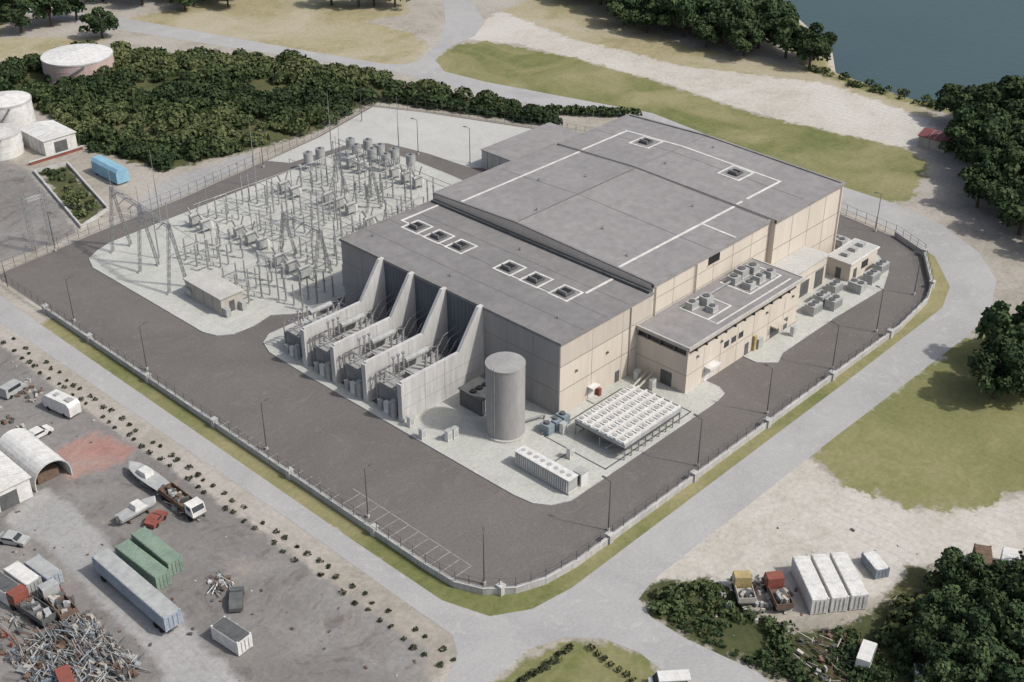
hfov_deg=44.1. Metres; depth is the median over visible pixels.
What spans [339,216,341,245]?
post insulator
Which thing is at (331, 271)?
dead end gantry
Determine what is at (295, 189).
circuit breaker
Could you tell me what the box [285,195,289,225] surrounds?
post insulator
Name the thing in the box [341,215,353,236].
disconnect switch
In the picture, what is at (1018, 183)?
broadleaf tree
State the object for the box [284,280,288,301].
surge arrester
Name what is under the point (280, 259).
circuit breaker
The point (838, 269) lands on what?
doors
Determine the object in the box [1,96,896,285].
security fence
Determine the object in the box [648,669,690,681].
van
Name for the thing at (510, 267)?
roof hatches
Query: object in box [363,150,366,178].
post insulator
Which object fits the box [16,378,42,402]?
scrap pile
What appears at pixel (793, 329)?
electrical cabinet
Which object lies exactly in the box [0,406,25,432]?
scrap pile
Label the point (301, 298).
surge arrester
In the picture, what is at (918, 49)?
river water
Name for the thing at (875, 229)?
street lamp
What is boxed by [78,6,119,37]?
broadleaf tree
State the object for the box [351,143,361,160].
air core reactor
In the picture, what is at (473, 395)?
cooling unit
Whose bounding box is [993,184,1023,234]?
broadleaf tree
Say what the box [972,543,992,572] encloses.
shipping container
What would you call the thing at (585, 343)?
facade joints
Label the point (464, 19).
back road
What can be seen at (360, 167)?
circuit breaker
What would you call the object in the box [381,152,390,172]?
air core reactor
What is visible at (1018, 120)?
broadleaf tree
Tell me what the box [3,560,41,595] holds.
shipping container
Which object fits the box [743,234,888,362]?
equipment pad
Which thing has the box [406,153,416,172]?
air core reactor
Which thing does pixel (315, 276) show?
surge arrester
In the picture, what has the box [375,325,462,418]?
power transformer
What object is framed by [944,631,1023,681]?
broadleaf tree
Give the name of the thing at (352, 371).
power transformer
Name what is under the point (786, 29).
broadleaf tree
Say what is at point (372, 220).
circuit breaker
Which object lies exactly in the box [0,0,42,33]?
broadleaf tree
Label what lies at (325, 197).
circuit breaker
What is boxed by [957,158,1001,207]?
broadleaf tree
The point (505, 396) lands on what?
water tank
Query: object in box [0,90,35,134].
storage tank
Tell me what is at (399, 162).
lightning mast
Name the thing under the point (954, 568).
broadleaf tree
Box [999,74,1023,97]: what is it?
broadleaf tree
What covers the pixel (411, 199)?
disconnect switch
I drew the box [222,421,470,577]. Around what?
parking marking
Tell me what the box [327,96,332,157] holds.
lightning mast
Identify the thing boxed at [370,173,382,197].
disconnect switch
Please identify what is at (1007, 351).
broadleaf tree
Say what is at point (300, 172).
current transformer
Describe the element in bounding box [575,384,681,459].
dry cooler bank
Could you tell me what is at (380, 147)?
air core reactor
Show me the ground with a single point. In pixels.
(928, 462)
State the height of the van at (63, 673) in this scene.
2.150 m
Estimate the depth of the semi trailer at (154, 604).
171.17 m
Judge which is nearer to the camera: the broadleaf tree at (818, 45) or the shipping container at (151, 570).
the shipping container at (151, 570)
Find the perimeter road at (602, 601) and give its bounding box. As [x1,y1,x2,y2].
[0,113,996,681]
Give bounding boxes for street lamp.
[47,212,56,250]
[65,275,75,321]
[139,321,147,369]
[259,132,264,167]
[261,397,269,449]
[360,88,364,121]
[364,463,372,517]
[463,126,470,162]
[482,525,485,584]
[602,475,610,530]
[693,413,701,466]
[764,363,772,413]
[831,321,838,369]
[874,192,881,231]
[875,285,883,332]
[913,251,921,294]
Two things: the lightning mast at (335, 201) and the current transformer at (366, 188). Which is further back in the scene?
the current transformer at (366, 188)
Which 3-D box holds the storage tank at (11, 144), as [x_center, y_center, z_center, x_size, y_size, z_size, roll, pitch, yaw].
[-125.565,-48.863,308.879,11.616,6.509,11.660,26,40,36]
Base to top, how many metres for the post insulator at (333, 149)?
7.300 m
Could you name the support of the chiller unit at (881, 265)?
on the equipment pad at (773, 349)
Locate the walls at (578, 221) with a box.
[341,116,842,411]
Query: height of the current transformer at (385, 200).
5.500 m
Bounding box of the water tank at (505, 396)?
[484,352,544,443]
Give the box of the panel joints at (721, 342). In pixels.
[636,298,796,375]
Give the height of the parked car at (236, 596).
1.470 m
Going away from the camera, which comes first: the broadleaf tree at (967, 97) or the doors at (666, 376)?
the doors at (666, 376)
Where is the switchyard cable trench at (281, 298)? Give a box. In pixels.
[129,164,449,324]
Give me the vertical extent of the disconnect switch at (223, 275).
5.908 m
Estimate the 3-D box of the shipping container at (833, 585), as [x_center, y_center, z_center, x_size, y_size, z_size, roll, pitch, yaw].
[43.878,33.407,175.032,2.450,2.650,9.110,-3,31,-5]
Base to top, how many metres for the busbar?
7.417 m
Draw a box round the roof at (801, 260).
[773,246,829,274]
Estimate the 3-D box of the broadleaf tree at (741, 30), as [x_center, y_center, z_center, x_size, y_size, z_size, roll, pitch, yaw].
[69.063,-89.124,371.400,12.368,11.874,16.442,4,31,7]
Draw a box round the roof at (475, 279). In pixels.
[339,200,653,346]
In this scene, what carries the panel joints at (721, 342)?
attached to the walls at (669, 355)
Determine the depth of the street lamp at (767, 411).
210.63 m
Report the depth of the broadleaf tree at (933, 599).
166.24 m
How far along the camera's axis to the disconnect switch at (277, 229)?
270.15 m
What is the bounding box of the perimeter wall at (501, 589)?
[41,231,935,596]
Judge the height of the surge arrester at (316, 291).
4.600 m
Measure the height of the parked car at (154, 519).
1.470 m
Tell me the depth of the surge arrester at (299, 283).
247.21 m
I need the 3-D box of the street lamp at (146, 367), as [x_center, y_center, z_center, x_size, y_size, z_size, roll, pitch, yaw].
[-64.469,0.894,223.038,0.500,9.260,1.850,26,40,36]
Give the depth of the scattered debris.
173.63 m
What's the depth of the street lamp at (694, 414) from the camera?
197.87 m
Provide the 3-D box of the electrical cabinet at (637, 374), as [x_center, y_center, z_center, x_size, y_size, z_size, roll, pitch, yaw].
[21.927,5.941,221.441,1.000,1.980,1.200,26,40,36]
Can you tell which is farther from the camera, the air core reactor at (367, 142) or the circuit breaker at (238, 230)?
the air core reactor at (367, 142)
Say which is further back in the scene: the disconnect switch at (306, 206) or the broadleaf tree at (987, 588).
the disconnect switch at (306, 206)
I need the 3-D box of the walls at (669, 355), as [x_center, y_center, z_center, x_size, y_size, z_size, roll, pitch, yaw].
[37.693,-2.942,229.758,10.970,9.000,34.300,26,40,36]
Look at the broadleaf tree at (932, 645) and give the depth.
160.34 m
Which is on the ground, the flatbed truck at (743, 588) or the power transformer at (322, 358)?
the flatbed truck at (743, 588)
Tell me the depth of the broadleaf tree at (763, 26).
373.22 m
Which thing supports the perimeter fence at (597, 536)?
on the station yard asphalt
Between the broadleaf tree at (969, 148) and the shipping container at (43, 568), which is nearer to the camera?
the shipping container at (43, 568)
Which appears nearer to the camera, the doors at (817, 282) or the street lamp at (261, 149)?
the doors at (817, 282)
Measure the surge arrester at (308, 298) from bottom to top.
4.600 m
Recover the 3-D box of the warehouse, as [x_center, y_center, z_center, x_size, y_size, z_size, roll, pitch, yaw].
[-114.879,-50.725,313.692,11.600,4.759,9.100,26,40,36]
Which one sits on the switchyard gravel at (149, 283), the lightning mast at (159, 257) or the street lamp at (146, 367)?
the lightning mast at (159, 257)
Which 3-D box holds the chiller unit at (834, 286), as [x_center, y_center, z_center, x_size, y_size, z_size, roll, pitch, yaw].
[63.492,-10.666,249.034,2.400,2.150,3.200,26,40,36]
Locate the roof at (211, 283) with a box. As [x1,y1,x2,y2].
[183,269,243,299]
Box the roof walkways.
[400,130,781,301]
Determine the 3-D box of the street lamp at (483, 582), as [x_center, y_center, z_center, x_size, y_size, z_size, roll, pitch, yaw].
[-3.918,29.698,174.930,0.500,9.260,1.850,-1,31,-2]
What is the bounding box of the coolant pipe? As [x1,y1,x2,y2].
[632,371,654,387]
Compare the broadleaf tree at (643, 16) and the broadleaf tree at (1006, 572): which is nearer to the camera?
the broadleaf tree at (1006, 572)
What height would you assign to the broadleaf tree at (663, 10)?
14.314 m
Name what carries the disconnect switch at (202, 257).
on the switchyard gravel at (149, 283)
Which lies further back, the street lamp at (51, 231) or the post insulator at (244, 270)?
the street lamp at (51, 231)
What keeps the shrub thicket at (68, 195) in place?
on the ground
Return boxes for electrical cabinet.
[406,414,415,427]
[418,426,427,440]
[444,428,452,442]
[451,425,459,439]
[559,420,567,434]
[565,445,574,459]
[573,465,588,486]
[633,368,640,380]
[648,377,656,390]
[789,324,796,336]
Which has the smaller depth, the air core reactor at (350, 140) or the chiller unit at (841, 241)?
the chiller unit at (841, 241)
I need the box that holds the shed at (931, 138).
[917,127,954,152]
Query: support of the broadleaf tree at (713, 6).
on the ground
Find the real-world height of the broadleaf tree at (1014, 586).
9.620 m
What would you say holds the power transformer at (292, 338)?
on the transformer pad at (474, 449)
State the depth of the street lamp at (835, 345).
222.80 m
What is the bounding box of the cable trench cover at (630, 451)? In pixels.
[544,385,690,469]
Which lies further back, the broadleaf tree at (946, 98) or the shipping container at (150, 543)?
the broadleaf tree at (946, 98)
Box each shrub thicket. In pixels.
[0,39,562,171]
[42,168,97,218]
[647,579,921,681]
[872,569,1023,681]
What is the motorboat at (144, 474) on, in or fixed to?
on the ground
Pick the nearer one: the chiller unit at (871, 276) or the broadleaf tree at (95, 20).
the chiller unit at (871, 276)
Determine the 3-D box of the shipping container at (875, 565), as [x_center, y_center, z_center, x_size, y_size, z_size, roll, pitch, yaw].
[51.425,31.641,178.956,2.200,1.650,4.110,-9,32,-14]
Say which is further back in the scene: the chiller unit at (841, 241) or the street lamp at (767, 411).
the chiller unit at (841, 241)
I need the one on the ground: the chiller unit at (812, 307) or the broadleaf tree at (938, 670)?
the broadleaf tree at (938, 670)
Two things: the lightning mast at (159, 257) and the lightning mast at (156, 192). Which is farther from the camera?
the lightning mast at (156, 192)
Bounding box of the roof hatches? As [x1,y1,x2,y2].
[372,138,742,318]
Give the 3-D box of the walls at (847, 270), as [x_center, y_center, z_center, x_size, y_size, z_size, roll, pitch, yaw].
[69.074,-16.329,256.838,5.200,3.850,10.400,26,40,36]
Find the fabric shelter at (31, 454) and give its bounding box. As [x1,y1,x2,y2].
[0,428,72,492]
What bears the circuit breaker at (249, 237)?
on the switchyard gravel at (149, 283)
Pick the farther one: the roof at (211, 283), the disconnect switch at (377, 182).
the disconnect switch at (377, 182)
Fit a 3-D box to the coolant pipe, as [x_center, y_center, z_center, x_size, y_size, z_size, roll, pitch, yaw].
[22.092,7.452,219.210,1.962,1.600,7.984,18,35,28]
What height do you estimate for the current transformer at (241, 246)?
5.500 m
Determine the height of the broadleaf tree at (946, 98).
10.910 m
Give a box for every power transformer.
[283,283,361,359]
[312,293,395,380]
[342,308,427,398]
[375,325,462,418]
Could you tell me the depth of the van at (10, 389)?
216.99 m
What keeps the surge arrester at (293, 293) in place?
on the switchyard gravel at (149, 283)
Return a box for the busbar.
[165,139,450,287]
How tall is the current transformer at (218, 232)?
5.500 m
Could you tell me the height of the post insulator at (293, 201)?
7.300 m
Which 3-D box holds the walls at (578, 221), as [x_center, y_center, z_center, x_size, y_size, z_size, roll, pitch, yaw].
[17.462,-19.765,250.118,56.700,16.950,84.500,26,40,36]
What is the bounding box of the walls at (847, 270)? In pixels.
[826,249,877,280]
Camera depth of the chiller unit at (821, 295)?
244.43 m
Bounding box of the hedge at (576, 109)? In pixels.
[545,103,641,116]
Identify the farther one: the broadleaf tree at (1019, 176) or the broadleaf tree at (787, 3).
the broadleaf tree at (787, 3)
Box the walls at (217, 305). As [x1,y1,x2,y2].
[185,281,242,315]
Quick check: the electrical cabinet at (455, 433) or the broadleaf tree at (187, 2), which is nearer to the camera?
the electrical cabinet at (455, 433)
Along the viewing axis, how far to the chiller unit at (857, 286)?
248.73 m
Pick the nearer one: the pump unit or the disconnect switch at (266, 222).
the pump unit
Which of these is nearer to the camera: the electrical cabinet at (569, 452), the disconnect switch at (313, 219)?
the electrical cabinet at (569, 452)
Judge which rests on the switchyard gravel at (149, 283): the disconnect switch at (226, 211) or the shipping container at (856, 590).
the disconnect switch at (226, 211)
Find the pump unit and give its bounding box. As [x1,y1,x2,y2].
[540,410,570,436]
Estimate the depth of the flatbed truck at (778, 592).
173.09 m
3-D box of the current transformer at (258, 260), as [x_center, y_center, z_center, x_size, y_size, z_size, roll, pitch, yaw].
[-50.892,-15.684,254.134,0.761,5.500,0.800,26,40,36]
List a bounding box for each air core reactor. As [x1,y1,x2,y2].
[303,151,314,171]
[315,147,324,167]
[346,137,354,156]
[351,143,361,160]
[363,138,372,158]
[367,147,377,167]
[375,143,384,163]
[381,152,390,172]
[389,147,399,166]
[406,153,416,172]
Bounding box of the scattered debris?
[11,361,921,681]
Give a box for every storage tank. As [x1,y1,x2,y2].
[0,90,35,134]
[0,123,23,160]
[40,43,113,84]
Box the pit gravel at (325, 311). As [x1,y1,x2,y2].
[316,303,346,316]
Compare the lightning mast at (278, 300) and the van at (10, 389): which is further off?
the lightning mast at (278, 300)
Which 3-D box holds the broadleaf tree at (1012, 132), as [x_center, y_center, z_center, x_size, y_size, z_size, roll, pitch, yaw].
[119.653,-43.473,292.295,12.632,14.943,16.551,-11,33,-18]
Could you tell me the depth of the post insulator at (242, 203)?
283.13 m
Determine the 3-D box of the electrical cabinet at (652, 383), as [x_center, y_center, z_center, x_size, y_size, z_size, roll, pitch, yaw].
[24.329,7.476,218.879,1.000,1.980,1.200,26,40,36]
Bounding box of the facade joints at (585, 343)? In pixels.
[560,188,842,391]
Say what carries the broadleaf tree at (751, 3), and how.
on the ground
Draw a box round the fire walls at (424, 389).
[300,257,483,422]
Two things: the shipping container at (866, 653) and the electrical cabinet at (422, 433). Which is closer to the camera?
the shipping container at (866, 653)
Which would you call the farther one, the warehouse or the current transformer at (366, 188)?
the warehouse
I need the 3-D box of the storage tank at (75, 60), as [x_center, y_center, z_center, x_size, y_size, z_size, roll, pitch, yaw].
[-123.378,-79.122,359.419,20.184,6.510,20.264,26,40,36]
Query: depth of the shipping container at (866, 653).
162.41 m
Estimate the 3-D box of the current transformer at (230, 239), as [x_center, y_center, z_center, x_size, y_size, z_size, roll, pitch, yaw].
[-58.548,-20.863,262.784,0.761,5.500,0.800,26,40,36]
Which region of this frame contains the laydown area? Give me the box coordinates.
[268,107,530,167]
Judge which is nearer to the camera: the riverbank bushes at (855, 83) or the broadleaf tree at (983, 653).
the broadleaf tree at (983, 653)
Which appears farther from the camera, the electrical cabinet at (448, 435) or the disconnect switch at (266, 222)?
the disconnect switch at (266, 222)
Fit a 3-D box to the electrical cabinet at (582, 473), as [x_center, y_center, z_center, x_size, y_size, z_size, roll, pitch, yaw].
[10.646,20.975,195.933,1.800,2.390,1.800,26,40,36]
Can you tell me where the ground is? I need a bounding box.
[0,0,1023,681]
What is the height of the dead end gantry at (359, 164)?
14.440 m
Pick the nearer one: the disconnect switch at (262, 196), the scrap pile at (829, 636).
the scrap pile at (829, 636)
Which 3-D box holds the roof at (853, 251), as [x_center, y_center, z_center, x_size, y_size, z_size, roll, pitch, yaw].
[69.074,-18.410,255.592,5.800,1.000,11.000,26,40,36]
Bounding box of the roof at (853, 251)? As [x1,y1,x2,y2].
[829,238,879,265]
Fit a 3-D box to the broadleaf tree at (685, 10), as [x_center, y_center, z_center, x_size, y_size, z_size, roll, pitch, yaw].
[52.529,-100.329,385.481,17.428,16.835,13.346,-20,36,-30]
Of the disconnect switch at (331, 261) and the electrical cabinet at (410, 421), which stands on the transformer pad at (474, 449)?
the electrical cabinet at (410, 421)
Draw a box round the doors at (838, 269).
[834,258,868,278]
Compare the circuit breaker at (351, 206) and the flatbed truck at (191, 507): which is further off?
the circuit breaker at (351, 206)
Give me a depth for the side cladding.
218.27 m
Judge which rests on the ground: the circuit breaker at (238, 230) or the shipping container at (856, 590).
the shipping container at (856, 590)
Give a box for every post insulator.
[226,244,230,265]
[239,174,244,204]
[242,260,246,281]
[246,172,251,201]
[254,267,258,288]
[264,186,269,216]
[267,274,271,295]
[270,183,275,213]
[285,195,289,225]
[291,193,296,223]
[310,207,314,238]
[332,142,335,169]
[332,218,337,249]
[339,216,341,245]
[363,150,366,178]
[378,160,380,190]
[384,158,387,187]
[403,171,406,200]
[409,169,412,198]
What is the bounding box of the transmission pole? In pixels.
[20,187,160,252]
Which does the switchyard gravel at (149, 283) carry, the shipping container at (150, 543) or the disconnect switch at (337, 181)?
the disconnect switch at (337, 181)
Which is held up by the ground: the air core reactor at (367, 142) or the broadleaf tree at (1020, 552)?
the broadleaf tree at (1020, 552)
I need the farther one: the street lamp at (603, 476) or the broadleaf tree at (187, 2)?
the broadleaf tree at (187, 2)
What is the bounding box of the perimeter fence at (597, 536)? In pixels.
[5,226,933,586]
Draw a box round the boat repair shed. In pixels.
[0,451,32,511]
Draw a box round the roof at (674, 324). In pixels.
[636,258,804,351]
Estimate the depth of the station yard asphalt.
213.39 m
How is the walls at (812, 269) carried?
on the station yard asphalt
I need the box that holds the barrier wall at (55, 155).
[28,145,82,164]
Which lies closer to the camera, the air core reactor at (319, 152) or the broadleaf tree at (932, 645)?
the broadleaf tree at (932, 645)
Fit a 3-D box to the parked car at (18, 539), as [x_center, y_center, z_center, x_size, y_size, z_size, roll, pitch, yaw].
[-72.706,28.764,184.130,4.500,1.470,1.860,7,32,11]
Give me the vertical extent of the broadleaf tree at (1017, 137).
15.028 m
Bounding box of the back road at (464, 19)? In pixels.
[25,0,652,119]
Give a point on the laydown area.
(444, 137)
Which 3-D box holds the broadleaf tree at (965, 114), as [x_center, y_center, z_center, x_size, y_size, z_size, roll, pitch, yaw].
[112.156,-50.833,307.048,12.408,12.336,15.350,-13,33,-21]
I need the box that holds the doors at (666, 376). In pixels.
[660,295,794,386]
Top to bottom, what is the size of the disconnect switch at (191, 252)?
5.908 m
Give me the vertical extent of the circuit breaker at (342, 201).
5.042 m
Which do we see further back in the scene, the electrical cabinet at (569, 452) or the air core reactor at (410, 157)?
the air core reactor at (410, 157)
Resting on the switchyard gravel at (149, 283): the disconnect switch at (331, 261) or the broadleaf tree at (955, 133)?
the disconnect switch at (331, 261)
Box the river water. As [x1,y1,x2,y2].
[783,0,1023,106]
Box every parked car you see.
[0,530,29,547]
[28,424,53,437]
[143,509,167,528]
[229,586,243,612]
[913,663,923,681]
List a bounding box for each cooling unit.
[458,373,485,416]
[514,445,578,494]
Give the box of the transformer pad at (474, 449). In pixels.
[263,302,724,505]
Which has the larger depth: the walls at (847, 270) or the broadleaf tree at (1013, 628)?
the walls at (847, 270)
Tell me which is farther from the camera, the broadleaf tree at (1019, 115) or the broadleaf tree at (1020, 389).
the broadleaf tree at (1019, 115)
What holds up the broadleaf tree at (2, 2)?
on the ground
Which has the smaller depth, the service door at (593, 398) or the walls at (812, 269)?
the service door at (593, 398)
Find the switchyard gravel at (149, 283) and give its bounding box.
[89,148,461,335]
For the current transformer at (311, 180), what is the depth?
288.81 m
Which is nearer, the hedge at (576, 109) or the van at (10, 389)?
the van at (10, 389)
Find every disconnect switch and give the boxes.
[182,231,200,260]
[193,239,211,266]
[205,245,222,269]
[213,193,229,218]
[221,262,239,284]
[224,199,240,224]
[233,269,251,291]
[246,273,263,303]
[255,179,269,203]
[258,204,273,230]
[266,184,280,208]
[269,211,285,236]
[281,216,296,242]
[298,188,313,215]
[298,230,314,258]
[310,195,325,220]
[310,238,326,264]
[314,157,328,181]
[322,199,336,226]
[323,243,338,270]
[325,162,339,186]
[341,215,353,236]
[358,169,370,192]
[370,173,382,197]
[381,176,393,201]
[400,189,412,211]
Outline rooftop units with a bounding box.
[679,261,790,323]
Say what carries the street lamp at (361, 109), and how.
on the laydown area
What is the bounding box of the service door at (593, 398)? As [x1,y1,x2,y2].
[587,370,618,403]
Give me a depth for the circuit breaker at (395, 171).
295.49 m
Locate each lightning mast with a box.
[147,183,161,258]
[149,149,161,221]
[248,117,257,185]
[271,228,281,301]
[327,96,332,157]
[332,158,338,230]
[337,119,342,185]
[396,96,400,163]
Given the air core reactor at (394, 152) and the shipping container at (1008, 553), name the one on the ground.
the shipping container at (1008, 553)
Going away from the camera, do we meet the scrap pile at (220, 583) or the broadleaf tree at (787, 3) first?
the scrap pile at (220, 583)
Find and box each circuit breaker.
[186,203,202,228]
[197,209,213,232]
[231,215,246,240]
[242,221,256,246]
[254,227,269,252]
[271,242,286,268]
[277,171,289,194]
[283,249,298,274]
[288,176,301,198]
[296,255,311,281]
[321,182,334,205]
[332,187,345,211]
[344,192,357,216]
[345,147,356,169]
[356,152,368,174]
[362,206,375,226]
[388,157,400,177]
[400,162,411,183]
[412,166,423,189]
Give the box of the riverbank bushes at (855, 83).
[808,64,955,114]
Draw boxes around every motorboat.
[114,496,155,523]
[129,461,169,491]
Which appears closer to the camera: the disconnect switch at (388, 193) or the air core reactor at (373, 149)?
the disconnect switch at (388, 193)
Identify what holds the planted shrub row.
on the ground
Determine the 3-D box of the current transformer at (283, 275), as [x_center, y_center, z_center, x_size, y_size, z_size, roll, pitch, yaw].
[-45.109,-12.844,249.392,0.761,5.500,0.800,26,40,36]
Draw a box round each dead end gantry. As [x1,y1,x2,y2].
[107,168,204,295]
[278,194,341,280]
[331,139,393,214]
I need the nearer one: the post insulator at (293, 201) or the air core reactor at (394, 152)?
the post insulator at (293, 201)
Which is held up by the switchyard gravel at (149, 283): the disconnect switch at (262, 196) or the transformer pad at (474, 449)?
the disconnect switch at (262, 196)
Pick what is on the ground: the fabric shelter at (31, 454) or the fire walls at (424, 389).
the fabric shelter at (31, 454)
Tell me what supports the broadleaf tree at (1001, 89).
on the ground
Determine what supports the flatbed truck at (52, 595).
on the ground
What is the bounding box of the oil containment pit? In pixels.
[311,364,398,416]
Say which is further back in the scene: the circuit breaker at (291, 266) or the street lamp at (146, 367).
the circuit breaker at (291, 266)
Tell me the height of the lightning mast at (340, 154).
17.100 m
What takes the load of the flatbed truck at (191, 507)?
on the ground
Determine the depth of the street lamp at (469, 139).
301.94 m
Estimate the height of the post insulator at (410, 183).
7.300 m
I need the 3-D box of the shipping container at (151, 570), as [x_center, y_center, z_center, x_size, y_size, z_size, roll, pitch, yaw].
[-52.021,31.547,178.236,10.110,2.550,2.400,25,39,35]
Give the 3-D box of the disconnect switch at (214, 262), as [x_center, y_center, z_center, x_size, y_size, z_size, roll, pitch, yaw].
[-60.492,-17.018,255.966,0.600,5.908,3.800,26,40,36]
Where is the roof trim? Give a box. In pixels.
[431,113,845,293]
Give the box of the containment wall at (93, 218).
[33,161,109,228]
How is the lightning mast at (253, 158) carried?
on the switchyard gravel at (149, 283)
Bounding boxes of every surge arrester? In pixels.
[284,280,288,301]
[291,284,296,305]
[298,274,300,295]
[300,289,304,310]
[306,278,310,299]
[314,267,318,287]
[315,283,319,303]
[322,271,326,292]
[331,276,335,297]
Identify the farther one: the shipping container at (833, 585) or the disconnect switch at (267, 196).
the disconnect switch at (267, 196)
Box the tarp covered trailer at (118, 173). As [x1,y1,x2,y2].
[90,155,129,184]
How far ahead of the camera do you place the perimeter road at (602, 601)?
192.92 m
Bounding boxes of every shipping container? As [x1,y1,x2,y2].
[0,571,18,606]
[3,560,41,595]
[24,554,63,583]
[114,538,171,590]
[131,526,183,576]
[210,615,252,655]
[790,555,829,614]
[811,553,849,612]
[830,551,868,609]
[861,550,889,578]
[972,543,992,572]
[1000,545,1019,568]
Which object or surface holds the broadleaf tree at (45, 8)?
on the ground
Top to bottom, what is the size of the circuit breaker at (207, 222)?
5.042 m
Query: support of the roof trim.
on the walls at (578, 221)
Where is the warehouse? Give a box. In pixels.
[21,120,77,155]
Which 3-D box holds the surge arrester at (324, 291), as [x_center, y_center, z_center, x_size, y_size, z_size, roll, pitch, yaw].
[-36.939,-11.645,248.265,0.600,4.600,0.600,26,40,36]
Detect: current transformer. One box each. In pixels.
[216,222,222,246]
[227,228,233,252]
[239,234,245,258]
[256,250,262,275]
[268,256,274,281]
[280,263,286,288]
[298,164,303,187]
[309,169,314,192]
[342,175,346,197]
[353,180,358,203]
[365,185,369,208]
[384,199,387,218]
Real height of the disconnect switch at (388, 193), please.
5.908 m
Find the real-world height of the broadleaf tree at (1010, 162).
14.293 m
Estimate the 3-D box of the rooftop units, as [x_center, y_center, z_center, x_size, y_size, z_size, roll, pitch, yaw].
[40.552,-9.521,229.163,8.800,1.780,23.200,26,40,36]
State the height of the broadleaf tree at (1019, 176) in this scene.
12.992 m
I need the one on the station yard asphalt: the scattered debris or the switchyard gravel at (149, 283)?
the switchyard gravel at (149, 283)
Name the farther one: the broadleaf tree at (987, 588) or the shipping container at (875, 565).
the shipping container at (875, 565)
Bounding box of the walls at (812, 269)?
[796,258,826,297]
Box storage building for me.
[480,122,580,169]
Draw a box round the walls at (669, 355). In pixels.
[635,286,798,392]
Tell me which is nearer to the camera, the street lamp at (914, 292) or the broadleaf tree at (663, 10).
the street lamp at (914, 292)
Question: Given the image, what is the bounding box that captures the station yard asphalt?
[0,106,928,586]
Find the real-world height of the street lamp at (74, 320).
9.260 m
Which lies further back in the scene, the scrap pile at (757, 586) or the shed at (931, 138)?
the shed at (931, 138)
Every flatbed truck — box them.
[6,583,56,628]
[37,578,77,622]
[158,482,205,521]
[732,570,755,604]
[763,571,793,610]
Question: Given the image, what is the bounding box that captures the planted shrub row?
[1,337,635,681]
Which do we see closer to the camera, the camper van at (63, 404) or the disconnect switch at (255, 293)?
the camper van at (63, 404)
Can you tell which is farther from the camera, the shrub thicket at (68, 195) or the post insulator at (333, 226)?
the shrub thicket at (68, 195)
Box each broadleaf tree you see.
[0,0,15,22]
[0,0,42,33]
[29,0,69,26]
[56,0,96,20]
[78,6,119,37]
[169,0,195,10]
[606,0,643,25]
[626,1,659,32]
[644,0,691,30]
[657,0,707,37]
[688,11,720,46]
[695,0,736,17]
[702,0,735,43]
[714,3,759,49]
[716,0,756,18]
[726,18,767,55]
[742,8,781,48]
[754,0,799,45]
[768,15,802,57]
[782,1,795,7]
[793,27,832,67]
[798,22,837,59]
[906,609,968,668]
[912,656,966,681]
[914,584,969,627]
[934,83,979,111]
[934,546,998,591]
[938,119,982,150]
[941,596,1011,639]
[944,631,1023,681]
[947,107,983,140]
[952,93,999,112]
[954,129,1018,163]
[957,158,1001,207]
[963,577,1013,610]
[966,86,1023,118]
[967,333,1023,398]
[973,82,1014,102]
[975,300,1023,341]
[977,112,1023,147]
[978,81,1005,99]
[979,144,1023,187]
[981,558,1023,588]
[984,176,1023,211]
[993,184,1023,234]
[993,599,1023,655]
[998,88,1023,112]
[998,338,1023,398]
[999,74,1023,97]
[1000,130,1023,164]
[1002,572,1023,602]
[1007,123,1023,140]
[1008,106,1023,119]
[1010,313,1016,320]
[1012,117,1023,122]
[1013,165,1023,192]
[1017,548,1023,565]
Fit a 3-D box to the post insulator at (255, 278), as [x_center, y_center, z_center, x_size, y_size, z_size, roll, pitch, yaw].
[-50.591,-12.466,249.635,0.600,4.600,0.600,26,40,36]
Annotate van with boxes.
[0,379,27,398]
[42,389,80,417]
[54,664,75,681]
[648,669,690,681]
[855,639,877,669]
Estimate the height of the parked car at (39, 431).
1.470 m
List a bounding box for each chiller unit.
[803,299,822,316]
[812,289,830,305]
[823,293,842,311]
[825,278,843,294]
[835,235,847,248]
[846,277,866,294]
[862,268,880,285]
[872,258,889,275]
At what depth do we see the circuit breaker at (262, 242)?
263.47 m
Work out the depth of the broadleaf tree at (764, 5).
376.29 m
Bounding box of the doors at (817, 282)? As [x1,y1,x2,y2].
[798,264,825,297]
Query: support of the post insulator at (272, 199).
on the switchyard gravel at (149, 283)
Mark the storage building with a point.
(517, 146)
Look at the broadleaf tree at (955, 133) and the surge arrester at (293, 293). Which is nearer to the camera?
the surge arrester at (293, 293)
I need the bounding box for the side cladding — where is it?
[341,242,558,413]
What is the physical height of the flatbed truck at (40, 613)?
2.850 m
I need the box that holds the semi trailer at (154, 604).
[91,547,182,632]
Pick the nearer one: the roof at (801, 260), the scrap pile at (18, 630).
the scrap pile at (18, 630)
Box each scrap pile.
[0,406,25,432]
[0,585,79,655]
[4,608,150,681]
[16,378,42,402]
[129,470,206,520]
[207,570,233,596]
[718,574,793,622]
[781,627,879,681]
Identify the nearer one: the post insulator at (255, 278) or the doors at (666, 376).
the doors at (666, 376)
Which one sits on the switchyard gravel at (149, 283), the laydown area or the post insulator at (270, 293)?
the post insulator at (270, 293)
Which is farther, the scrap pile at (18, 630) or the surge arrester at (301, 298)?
the surge arrester at (301, 298)
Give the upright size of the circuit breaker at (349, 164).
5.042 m

